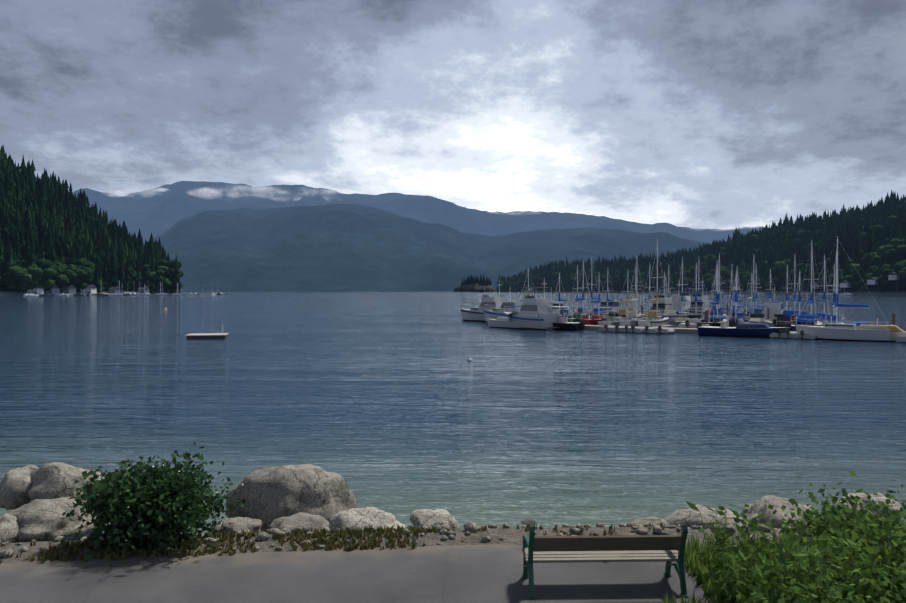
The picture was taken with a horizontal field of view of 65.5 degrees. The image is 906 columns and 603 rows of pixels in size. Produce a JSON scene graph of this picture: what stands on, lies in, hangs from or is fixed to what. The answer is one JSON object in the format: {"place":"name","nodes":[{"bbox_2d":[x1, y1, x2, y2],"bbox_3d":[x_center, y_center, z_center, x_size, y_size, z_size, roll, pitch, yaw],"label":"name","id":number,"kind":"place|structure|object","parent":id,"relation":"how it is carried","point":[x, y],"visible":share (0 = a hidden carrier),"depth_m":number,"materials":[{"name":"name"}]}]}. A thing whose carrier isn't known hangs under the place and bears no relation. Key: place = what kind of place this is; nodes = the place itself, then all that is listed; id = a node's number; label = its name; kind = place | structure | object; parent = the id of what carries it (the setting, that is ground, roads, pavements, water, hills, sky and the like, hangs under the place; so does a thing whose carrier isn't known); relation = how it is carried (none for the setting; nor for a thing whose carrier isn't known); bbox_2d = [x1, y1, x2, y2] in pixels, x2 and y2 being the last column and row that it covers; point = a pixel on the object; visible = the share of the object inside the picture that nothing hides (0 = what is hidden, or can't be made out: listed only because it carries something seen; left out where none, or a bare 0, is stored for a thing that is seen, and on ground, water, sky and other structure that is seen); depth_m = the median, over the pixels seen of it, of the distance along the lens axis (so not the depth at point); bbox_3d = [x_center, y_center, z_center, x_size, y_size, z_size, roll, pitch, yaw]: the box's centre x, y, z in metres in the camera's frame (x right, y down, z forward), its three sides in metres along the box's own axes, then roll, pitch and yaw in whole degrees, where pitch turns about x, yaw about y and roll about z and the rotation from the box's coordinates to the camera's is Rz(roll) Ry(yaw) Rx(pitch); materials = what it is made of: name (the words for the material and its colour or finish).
{"place":"outdoors","nodes":[
{"label":"outdoors","id":0,"kind":"place"},
{"bbox_2d":[0,276,168,295],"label":"shoreline","id":1,"kind":"structure","parent":0,"point":[4,291],"depth_m":565.99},
{"bbox_2d":[27,286,42,293],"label":"shore house","id":2,"kind":"structure","parent":1,"relation":"on","point":[37,289],"depth_m":567.59,"materials":[{"name":"white"}]},
{"bbox_2d":[43,285,60,293],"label":"shore house","id":3,"kind":"structure","parent":1,"relation":"on","point":[55,289],"depth_m":583.39,"materials":[{"name":"grey"}]},
{"bbox_2d":[61,285,76,293],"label":"shore house","id":4,"kind":"structure","parent":1,"relation":"on","point":[71,289],"depth_m":599.25,"materials":[{"name":"grey"}]},
{"bbox_2d":[81,285,96,293],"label":"shore house","id":5,"kind":"structure","parent":1,"relation":"on","point":[90,289],"depth_m":616.89,"materials":[{"name":"white"}]},
{"bbox_2d":[0,144,182,293],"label":"forest","id":6,"kind":"object","parent":1,"relation":"on","point":[52,217],"visible":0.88,"depth_m":673.65,"materials":[{"name":"plant"}]},
{"bbox_2d":[0,253,183,292],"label":"broadleaf trees","id":7,"kind":"object","parent":1,"relation":"on","point":[43,273],"visible":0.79,"depth_m":599.87,"materials":[{"name":"green plant"}]},
{"bbox_2d":[109,286,118,292],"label":"shore house","id":8,"kind":"structure","parent":1,"relation":"on","point":[114,289],"depth_m":642.31,"materials":[{"name":"grey"}]},
{"bbox_2d":[138,286,148,292],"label":"shore house","id":9,"kind":"structure","parent":1,"relation":"on","point":[140,289],"depth_m":670.24,"materials":[{"name":"grey"}]},
{"bbox_2d":[94,294,229,294],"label":"dock","id":10,"kind":"object","parent":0,"point":[169,294],"visible":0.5,"depth_m":617.75,"materials":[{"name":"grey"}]},
{"bbox_2d":[255,187,334,199],"bbox_3d":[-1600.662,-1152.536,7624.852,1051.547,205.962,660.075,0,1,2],"label":"cloud","id":11,"kind":"structure","parent":0,"point":[333,191],"depth_m":7749.55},
{"bbox_2d":[0,544,727,602],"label":"paved path","id":12,"kind":"structure","parent":0,"point":[490,573],"depth_m":8.79,"materials":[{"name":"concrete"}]},
{"bbox_2d":[522,525,688,599],"bbox_3d":[1.818,3.050,8.578,1.902,0.850,0.690,0,1,-2],"label":"bench","id":13,"kind":"object","parent":12,"relation":"on","point":[604,549],"visible":1,"depth_m":8.35,"materials":[{"name":"wood"}]},
{"bbox_2d":[0,527,812,563],"bbox_3d":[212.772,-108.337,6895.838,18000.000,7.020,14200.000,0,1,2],"label":"ground","id":14,"kind":"structure","parent":0,"point":[511,536],"depth_m":10.16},
{"bbox_2d":[0,514,19,542],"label":"boulder","id":15,"kind":"object","parent":14,"relation":"on","point":[9,527],"visible":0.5,"depth_m":10.54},
{"bbox_2d":[0,465,38,509],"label":"boulder","id":16,"kind":"object","parent":14,"relation":"on","point":[16,484],"visible":0.5,"depth_m":13.27,"materials":[{"name":"stone"}]},
{"bbox_2d":[6,497,96,542],"bbox_3d":[-6.444,3.457,11.176,1.386,0.574,1.336,0,1,-4],"label":"boulder","id":17,"kind":"object","parent":14,"relation":"on","point":[40,520],"visible":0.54,"depth_m":10.91,"materials":[{"name":"stone"}]},
{"bbox_2d":[27,462,106,503],"bbox_3d":[-7.503,3.550,13.669,1.752,0.982,1.626,0,1,-7],"label":"boulder","id":18,"kind":"object","parent":14,"relation":"on","point":[54,480],"visible":0.42,"depth_m":13.16,"materials":[{"name":"stone"}]},
{"bbox_2d":[60,442,245,566],"bbox_3d":[-4.328,2.803,10.237,2.530,1.451,2.434,0,1,2],"label":"shrub","id":19,"kind":"object","parent":14,"relation":"on","point":[150,504],"visible":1,"depth_m":9.77,"materials":[{"name":"green plant"}]},
{"bbox_2d":[212,517,261,535],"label":"boulder","id":20,"kind":"object","parent":14,"relation":"on","point":[232,525],"visible":0.42,"depth_m":11.09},
{"bbox_2d":[225,464,355,531],"bbox_3d":[-2.928,3.565,12.863,2.318,1.274,2.035,0,1,3],"label":"boulder","id":21,"kind":"object","parent":14,"relation":"on","point":[269,495],"visible":0.71,"depth_m":12.25,"materials":[{"name":"stone"}]},
{"bbox_2d":[268,512,328,533],"bbox_3d":[-2.501,3.610,11.329,1.145,0.382,1.085,0,1,20],"label":"boulder","id":22,"kind":"object","parent":14,"relation":"on","point":[299,521],"visible":0.42,"depth_m":11.14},
{"bbox_2d":[329,507,406,531],"bbox_3d":[-1.339,3.561,11.104,1.351,0.568,1.052,0,1,2],"label":"boulder","id":23,"kind":"object","parent":14,"relation":"on","point":[355,518],"visible":0.33,"depth_m":11.01,"materials":[{"name":"stone"}]},
{"bbox_2d":[0,522,831,563],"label":"verge weeds","id":24,"kind":"object","parent":14,"relation":"on","point":[54,554],"visible":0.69,"depth_m":9.97,"materials":[{"name":"plant"}]},
{"bbox_2d":[410,509,460,528],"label":"boulder","id":25,"kind":"object","parent":14,"relation":"on","point":[423,517],"visible":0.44,"depth_m":11.62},
{"bbox_2d":[0,520,905,557],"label":"shore pebbles","id":26,"kind":"object","parent":14,"relation":"on","point":[470,527],"visible":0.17,"depth_m":10.42,"materials":[{"name":"stone"}]},
{"bbox_2d":[626,516,669,526],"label":"boulder","id":27,"kind":"object","parent":14,"relation":"on","point":[654,520],"visible":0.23,"depth_m":11.71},
{"bbox_2d":[664,504,750,529],"bbox_3d":[4.208,3.725,11.708,1.498,0.618,1.229,0,1,1],"label":"boulder","id":28,"kind":"object","parent":14,"relation":"on","point":[690,517],"visible":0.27,"depth_m":11.50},
{"bbox_2d":[742,495,815,529],"bbox_3d":[5.799,3.790,12.316,1.437,0.697,1.435,0,1,9],"label":"boulder","id":29,"kind":"object","parent":14,"relation":"on","point":[758,507],"visible":0.31,"depth_m":12.15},
{"bbox_2d":[831,493,901,522],"bbox_3d":[8.187,4.079,13.946,1.202,0.541,1.143,-1,1,-33],"label":"boulder","id":30,"kind":"object","parent":14,"relation":"on","point":[881,497],"visible":0.19,"depth_m":13.72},
{"bbox_2d":[73,181,770,243],"bbox_3d":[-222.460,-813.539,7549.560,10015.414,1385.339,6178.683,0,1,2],"label":"mountain","id":31,"kind":"structure","parent":0,"point":[159,213],"depth_m":7936.99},
{"bbox_2d":[106,187,166,198],"bbox_3d":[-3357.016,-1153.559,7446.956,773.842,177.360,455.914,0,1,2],"label":"cloud","id":32,"kind":"structure","parent":31,"relation":"on","point":[120,193],"depth_m":7599.04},
{"bbox_2d":[191,185,282,199],"bbox_3d":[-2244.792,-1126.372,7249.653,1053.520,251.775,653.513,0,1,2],"label":"cloud","id":33,"kind":"structure","parent":31,"relation":"on","point":[205,190],"depth_m":7450.60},
{"bbox_2d":[144,204,706,290],"bbox_3d":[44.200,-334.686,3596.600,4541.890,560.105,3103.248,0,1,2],"label":"mountain","id":34,"kind":"structure","parent":0,"point":[342,247],"depth_m":2921.62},
{"bbox_2d":[0,291,905,540],"bbox_3d":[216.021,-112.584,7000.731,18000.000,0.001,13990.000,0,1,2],"label":"water","id":35,"kind":"structure","parent":0,"point":[398,406],"depth_m":29.11,"materials":[{"name":"liquid"}]},
{"bbox_2d":[185,324,228,338],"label":"swim float","id":36,"kind":"object","parent":35,"relation":"on","point":[222,335],"visible":1,"depth_m":66.08,"materials":[{"name":"white wood"}]},
{"bbox_2d":[454,283,496,291],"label":"islet rock","id":37,"kind":"object","parent":35,"relation":"in","point":[476,288],"visible":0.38,"depth_m":1475.81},
{"bbox_2d":[461,274,490,285],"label":"trees","id":38,"kind":"object","parent":37,"relation":"on","point":[470,280],"visible":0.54,"depth_m":1490.97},
{"bbox_2d":[460,288,502,321],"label":"cruiser","id":39,"kind":"object","parent":35,"relation":"on","point":[476,313],"visible":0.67,"depth_m":102.17,"materials":[{"name":"grey"}]},
{"bbox_2d":[484,301,522,321],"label":"cruiser","id":40,"kind":"object","parent":35,"relation":"on","point":[494,313],"visible":0.48,"depth_m":97.21,"materials":[{"name":"grey"}]},
{"bbox_2d":[487,306,521,328],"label":"motorboat","id":41,"kind":"object","parent":35,"relation":"on","point":[502,322],"visible":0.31,"depth_m":84.85,"materials":[{"name":"grey"}]},
{"bbox_2d":[521,519,535,524],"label":"boulder","id":42,"kind":"object","parent":35,"relation":"in","point":[528,521],"visible":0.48,"depth_m":13.92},
{"bbox_2d":[503,278,558,329],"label":"cruiser","id":43,"kind":"object","parent":35,"relation":"on","point":[535,313],"visible":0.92,"depth_m":81.62,"materials":[{"name":"grey"}]},
{"bbox_2d":[549,302,563,312],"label":"cruiser","id":44,"kind":"object","parent":35,"relation":"on","point":[555,309],"visible":0.15,"depth_m":91.01,"materials":[{"name":"grey"}]},
{"bbox_2d":[552,272,567,316],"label":"sailboat","id":45,"kind":"object","parent":35,"relation":"on","point":[560,311],"visible":0.4,"depth_m":88.44,"materials":[{"name":"beige"}]},
{"bbox_2d":[552,306,584,330],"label":"boat","id":46,"kind":"object","parent":35,"relation":"on","point":[563,324],"visible":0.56,"depth_m":79.80,"materials":[{"name":"grey"}]},
{"bbox_2d":[565,263,593,321],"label":"sailboat","id":47,"kind":"object","parent":35,"relation":"on","point":[575,318],"visible":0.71,"depth_m":87.81,"materials":[{"name":"green"}]},
{"bbox_2d":[569,264,589,315],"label":"sailboat","id":48,"kind":"object","parent":35,"relation":"on","point":[579,310],"visible":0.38,"depth_m":96.35,"materials":[{"name":"white"}]},
{"bbox_2d":[583,261,604,315],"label":"sailboat","id":49,"kind":"object","parent":35,"relation":"on","point":[595,310],"visible":0.44,"depth_m":94.87,"materials":[{"name":"grey"}]},
{"bbox_2d":[581,276,608,324],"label":"sailboat","id":50,"kind":"object","parent":35,"relation":"on","point":[593,319],"visible":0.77,"depth_m":85.31,"materials":[{"name":"red"}]},
{"bbox_2d":[599,272,616,316],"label":"sailboat","id":51,"kind":"object","parent":35,"relation":"on","point":[608,300],"visible":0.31,"depth_m":93.40,"materials":[{"name":"blue"}]},
{"bbox_2d":[595,300,621,314],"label":"cruiser","id":52,"kind":"object","parent":35,"relation":"on","point":[614,303],"visible":0.42,"depth_m":104.33,"materials":[{"name":"grey"}]},
{"bbox_2d":[598,306,621,325],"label":"runabout","id":53,"kind":"object","parent":35,"relation":"on","point":[613,318],"visible":0.42,"depth_m":83.80,"materials":[{"name":"grey"}]},
{"bbox_2d":[598,325,621,331],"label":"inflatable","id":54,"kind":"object","parent":35,"relation":"on","point":[606,328],"visible":0.67,"depth_m":76.69,"materials":[{"name":"grey"}]},
{"bbox_2d":[610,325,629,331],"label":"inflatable","id":55,"kind":"object","parent":35,"relation":"on","point":[618,328],"visible":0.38,"depth_m":76.02,"materials":[{"name":"grey"}]},
{"bbox_2d":[611,272,634,317],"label":"sailboat","id":56,"kind":"object","parent":35,"relation":"on","point":[621,312],"visible":0.27,"depth_m":91.90,"materials":[{"name":"grey"}]},
{"bbox_2d":[619,260,646,325],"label":"sailboat","id":57,"kind":"object","parent":35,"relation":"on","point":[631,318],"visible":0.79,"depth_m":82.74,"materials":[{"name":"grey"}]},
{"bbox_2d":[625,270,640,313],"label":"sailboat","id":58,"kind":"object","parent":35,"relation":"on","point":[630,309],"visible":0.38,"depth_m":101.38,"materials":[{"name":"white"}]},
{"bbox_2d":[627,325,652,332],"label":"inflatable","id":59,"kind":"object","parent":35,"relation":"on","point":[632,329],"visible":0.58,"depth_m":74.89,"materials":[{"name":"grey"}]},
{"bbox_2d":[642,267,655,313],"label":"sailboat","id":60,"kind":"object","parent":35,"relation":"on","point":[649,291],"visible":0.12,"depth_m":99.60,"materials":[{"name":"white"}]},
{"bbox_2d":[641,326,657,333],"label":"inflatable","id":61,"kind":"object","parent":35,"relation":"on","point":[646,329],"visible":0.58,"depth_m":74.00,"materials":[{"name":"grey"}]},
{"bbox_2d":[638,239,668,326],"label":"sailboat","id":62,"kind":"object","parent":35,"relation":"on","point":[654,318],"visible":0.79,"depth_m":81.78,"materials":[{"name":"grey"}]},
{"bbox_2d":[645,284,676,322],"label":"cruiser","id":63,"kind":"object","parent":35,"relation":"on","point":[667,307],"visible":0.62,"depth_m":89.37,"materials":[{"name":"beige"}]},
{"bbox_2d":[655,326,674,333],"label":"inflatable","id":64,"kind":"object","parent":35,"relation":"on","point":[665,330],"visible":0.83,"depth_m":73.47,"materials":[{"name":"grey"}]},
{"bbox_2d":[672,285,690,310],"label":"cruiser","id":65,"kind":"object","parent":35,"relation":"on","point":[679,304],"visible":0.25,"depth_m":113.09,"materials":[{"name":"grey"}]},
{"bbox_2d":[675,257,694,320],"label":"sailboat","id":66,"kind":"object","parent":35,"relation":"on","point":[683,314],"visible":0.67,"depth_m":96.73,"materials":[{"name":"grey"}]},
{"bbox_2d":[679,315,701,327],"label":"runabout","id":67,"kind":"object","parent":35,"relation":"on","point":[691,321],"visible":0.56,"depth_m":78.29,"materials":[{"name":"grey"}]},
{"bbox_2d":[689,263,704,319],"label":"sailboat","id":68,"kind":"object","parent":35,"relation":"on","point":[698,300],"visible":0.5,"depth_m":86.54,"materials":[{"name":"grey"}]},
{"bbox_2d":[686,281,711,315],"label":"cruiser","id":69,"kind":"object","parent":35,"relation":"on","point":[703,304],"visible":0.56,"depth_m":103.01,"materials":[{"name":"grey"}]},
{"bbox_2d":[637,306,770,324],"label":"marina dock","id":70,"kind":"object","parent":35,"relation":"on","point":[679,321],"visible":0.1,"depth_m":91.66,"materials":[{"name":"grey wood"}]},
{"bbox_2d":[701,264,726,326],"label":"sailboat","id":71,"kind":"object","parent":35,"relation":"on","point":[714,321],"visible":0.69,"depth_m":77.82,"materials":[{"name":"grey"}]},
{"bbox_2d":[710,253,725,315],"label":"sailboat","id":72,"kind":"object","parent":35,"relation":"on","point":[713,312],"visible":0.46,"depth_m":94.58,"materials":[{"name":"grey"}]},
{"bbox_2d":[710,270,726,314],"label":"sailboat","id":73,"kind":"object","parent":35,"relation":"on","point":[722,309],"visible":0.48,"depth_m":102.23,"materials":[{"name":"blue"}]},
{"bbox_2d":[562,308,894,333],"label":"marina dock","id":74,"kind":"object","parent":35,"relation":"on","point":[677,330],"visible":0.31,"depth_m":75.70,"materials":[{"name":"grey wood"}]},
{"bbox_2d":[727,269,739,314],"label":"sailboat","id":75,"kind":"object","parent":35,"relation":"on","point":[738,308],"visible":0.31,"depth_m":109.00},
{"bbox_2d":[725,267,742,320],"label":"sailboat","id":76,"kind":"object","parent":35,"relation":"on","point":[731,312],"visible":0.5,"depth_m":92.86,"materials":[{"name":"grey"}]},
{"bbox_2d":[728,273,748,326],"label":"sailboat","id":77,"kind":"object","parent":35,"relation":"on","point":[733,322],"visible":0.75,"depth_m":76.18,"materials":[{"name":"grey"}]},
{"bbox_2d":[697,318,790,337],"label":"boat","id":78,"kind":"object","parent":35,"relation":"on","point":[741,329],"visible":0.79,"depth_m":68.74,"materials":[{"name":"blue"}]},
{"bbox_2d":[741,277,756,315],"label":"sailboat","id":79,"kind":"object","parent":35,"relation":"on","point":[751,290],"visible":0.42,"depth_m":108.66,"materials":[{"name":"grey"}]},
{"bbox_2d":[745,256,762,319],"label":"sailboat","id":80,"kind":"object","parent":35,"relation":"on","point":[756,311],"visible":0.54,"depth_m":91.56,"materials":[{"name":"grey"}]},
{"bbox_2d":[747,265,761,315],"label":"sailboat","id":81,"kind":"object","parent":35,"relation":"on","point":[755,293],"visible":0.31,"depth_m":99.79,"materials":[{"name":"white"}]},
{"bbox_2d":[749,306,770,323],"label":"runabout","id":82,"kind":"object","parent":35,"relation":"on","point":[755,318],"visible":0.54,"depth_m":82.74,"materials":[{"name":"grey"}]},
{"bbox_2d":[764,269,775,300],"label":"sailboat","id":83,"kind":"object","parent":35,"relation":"on","point":[770,289],"visible":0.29,"depth_m":107.35,"materials":[{"name":"white"}]},
{"bbox_2d":[762,287,785,321],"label":"cruiser","id":84,"kind":"object","parent":35,"relation":"on","point":[776,307],"visible":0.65,"depth_m":88.86,"materials":[{"name":"grey"}]},
{"bbox_2d":[768,314,785,326],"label":"runabout","id":85,"kind":"object","parent":35,"relation":"on","point":[773,322],"visible":0.27,"depth_m":81.52,"materials":[{"name":"grey"}]},
{"bbox_2d":[774,317,795,330],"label":"runabout","id":86,"kind":"object","parent":35,"relation":"on","point":[781,322],"visible":0.6,"depth_m":73.35,"materials":[{"name":"grey"}]},
{"bbox_2d":[781,265,790,309],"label":"sailboat","id":87,"kind":"object","parent":35,"relation":"on","point":[787,299],"visible":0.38,"depth_m":104.85,"materials":[{"name":"white"}]},
{"bbox_2d":[778,330,800,338],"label":"inflatable","id":88,"kind":"object","parent":35,"relation":"on","point":[787,334],"visible":0.6,"depth_m":66.25,"materials":[{"name":"grey"}]},
{"bbox_2d":[783,260,802,319],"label":"sailboat","id":89,"kind":"object","parent":35,"relation":"on","point":[788,313],"visible":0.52,"depth_m":88.17,"materials":[{"name":"white"}]},
{"bbox_2d":[791,272,807,330],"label":"sailboat","id":90,"kind":"object","parent":35,"relation":"on","point":[793,322],"visible":0.48,"depth_m":80.01,"materials":[{"name":"grey"}]},
{"bbox_2d":[791,330,816,339],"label":"inflatable","id":91,"kind":"object","parent":35,"relation":"on","point":[802,335],"visible":0.52,"depth_m":65.32,"materials":[{"name":"grey"}]},
{"bbox_2d":[796,242,822,325],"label":"sailboat","id":92,"kind":"object","parent":35,"relation":"on","point":[810,321],"visible":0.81,"depth_m":72.38,"materials":[{"name":"grey"}]},
{"bbox_2d":[812,255,831,325],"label":"sailboat","id":93,"kind":"object","parent":35,"relation":"on","point":[824,315],"visible":0.29,"depth_m":79.01,"materials":[{"name":"grey"}]},
{"bbox_2d":[823,250,844,326],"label":"sailboat","id":94,"kind":"object","parent":35,"relation":"on","point":[830,318],"visible":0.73,"depth_m":70.97,"materials":[{"name":"grey"}]},
{"bbox_2d":[826,264,843,321],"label":"sailboat","id":95,"kind":"object","parent":35,"relation":"on","point":[840,318],"visible":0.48,"depth_m":85.94,"materials":[{"name":"white"}]},
{"bbox_2d":[795,236,889,341],"bbox_3d":[35.702,-0.977,64.788,7.700,10.120,2.308,1,1,35],"label":"sailboat","id":96,"kind":"object","parent":35,"relation":"on","point":[839,331],"visible":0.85,"depth_m":64.02,"materials":[{"name":"grey"}]},
{"bbox_2d":[856,325,905,341],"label":"boat","id":97,"kind":"object","parent":35,"relation":"in","point":[896,331],"visible":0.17,"depth_m":62.26,"materials":[{"name":"beige"}]},
{"bbox_2d":[0,0,905,229],"label":"sky","id":98,"kind":"structure","parent":0,"point":[694,114],"materials":[{"name":"grey"}]},
{"bbox_2d":[517,282,905,295],"bbox_3d":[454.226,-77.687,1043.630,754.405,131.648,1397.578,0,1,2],"label":"hill","id":99,"kind":"structure","parent":0,"point":[887,290],"depth_m":747.45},
{"bbox_2d":[496,190,905,291],"bbox_3d":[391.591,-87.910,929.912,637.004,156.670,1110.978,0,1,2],"label":"forest","id":100,"kind":"object","parent":99,"relation":"on","point":[844,229],"visible":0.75,"depth_m":948.61,"materials":[{"name":"plant"}]},
{"bbox_2d":[497,200,905,292],"bbox_3d":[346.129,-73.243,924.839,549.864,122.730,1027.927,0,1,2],"label":"broadleaf trees","id":101,"kind":"object","parent":99,"relation":"on","point":[871,260],"visible":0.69,"depth_m":781.22,"materials":[{"name":"green plant"}]},
{"bbox_2d":[840,280,850,287],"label":"house","id":102,"kind":"structure","parent":99,"relation":"on","point":[845,283],"depth_m":619.88,"materials":[{"name":"white"}]},
{"bbox_2d":[867,276,881,284],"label":"house","id":103,"kind":"structure","parent":99,"relation":"on","point":[871,280],"depth_m":564.34,"materials":[{"name":"white"}]},
{"bbox_2d":[888,272,903,279],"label":"house","id":104,"kind":"structure","parent":99,"relation":"on","point":[893,276],"depth_m":527.59,"materials":[{"name":"white"}]},
{"bbox_2d":[684,547,748,602],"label":"lawn patch","id":105,"kind":"object","parent":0,"point":[701,584],"depth_m":8.87,"materials":[{"name":"green plant"}]},
{"bbox_2d":[686,501,858,602],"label":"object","id":106,"kind":"object","parent":105,"relation":"on","point":[737,588],"visible":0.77,"depth_m":7.62,"materials":[{"name":"green plant"}]},
{"bbox_2d":[656,529,893,602],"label":"lawn grass","id":107,"kind":"structure","parent":105,"relation":"on","point":[693,561],"depth_m":9.07,"materials":[{"name":"plant"}]},
{"bbox_2d":[718,484,905,602],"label":"shrub","id":108,"kind":"object","parent":105,"relation":"on","point":[884,582],"visible":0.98,"depth_m":6.39,"materials":[{"name":"green plant"}]},
{"bbox_2d":[764,471,905,581],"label":"shrub","id":109,"kind":"object","parent":105,"relation":"on","point":[846,524],"visible":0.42,"depth_m":8.85,"materials":[{"name":"green plant"}]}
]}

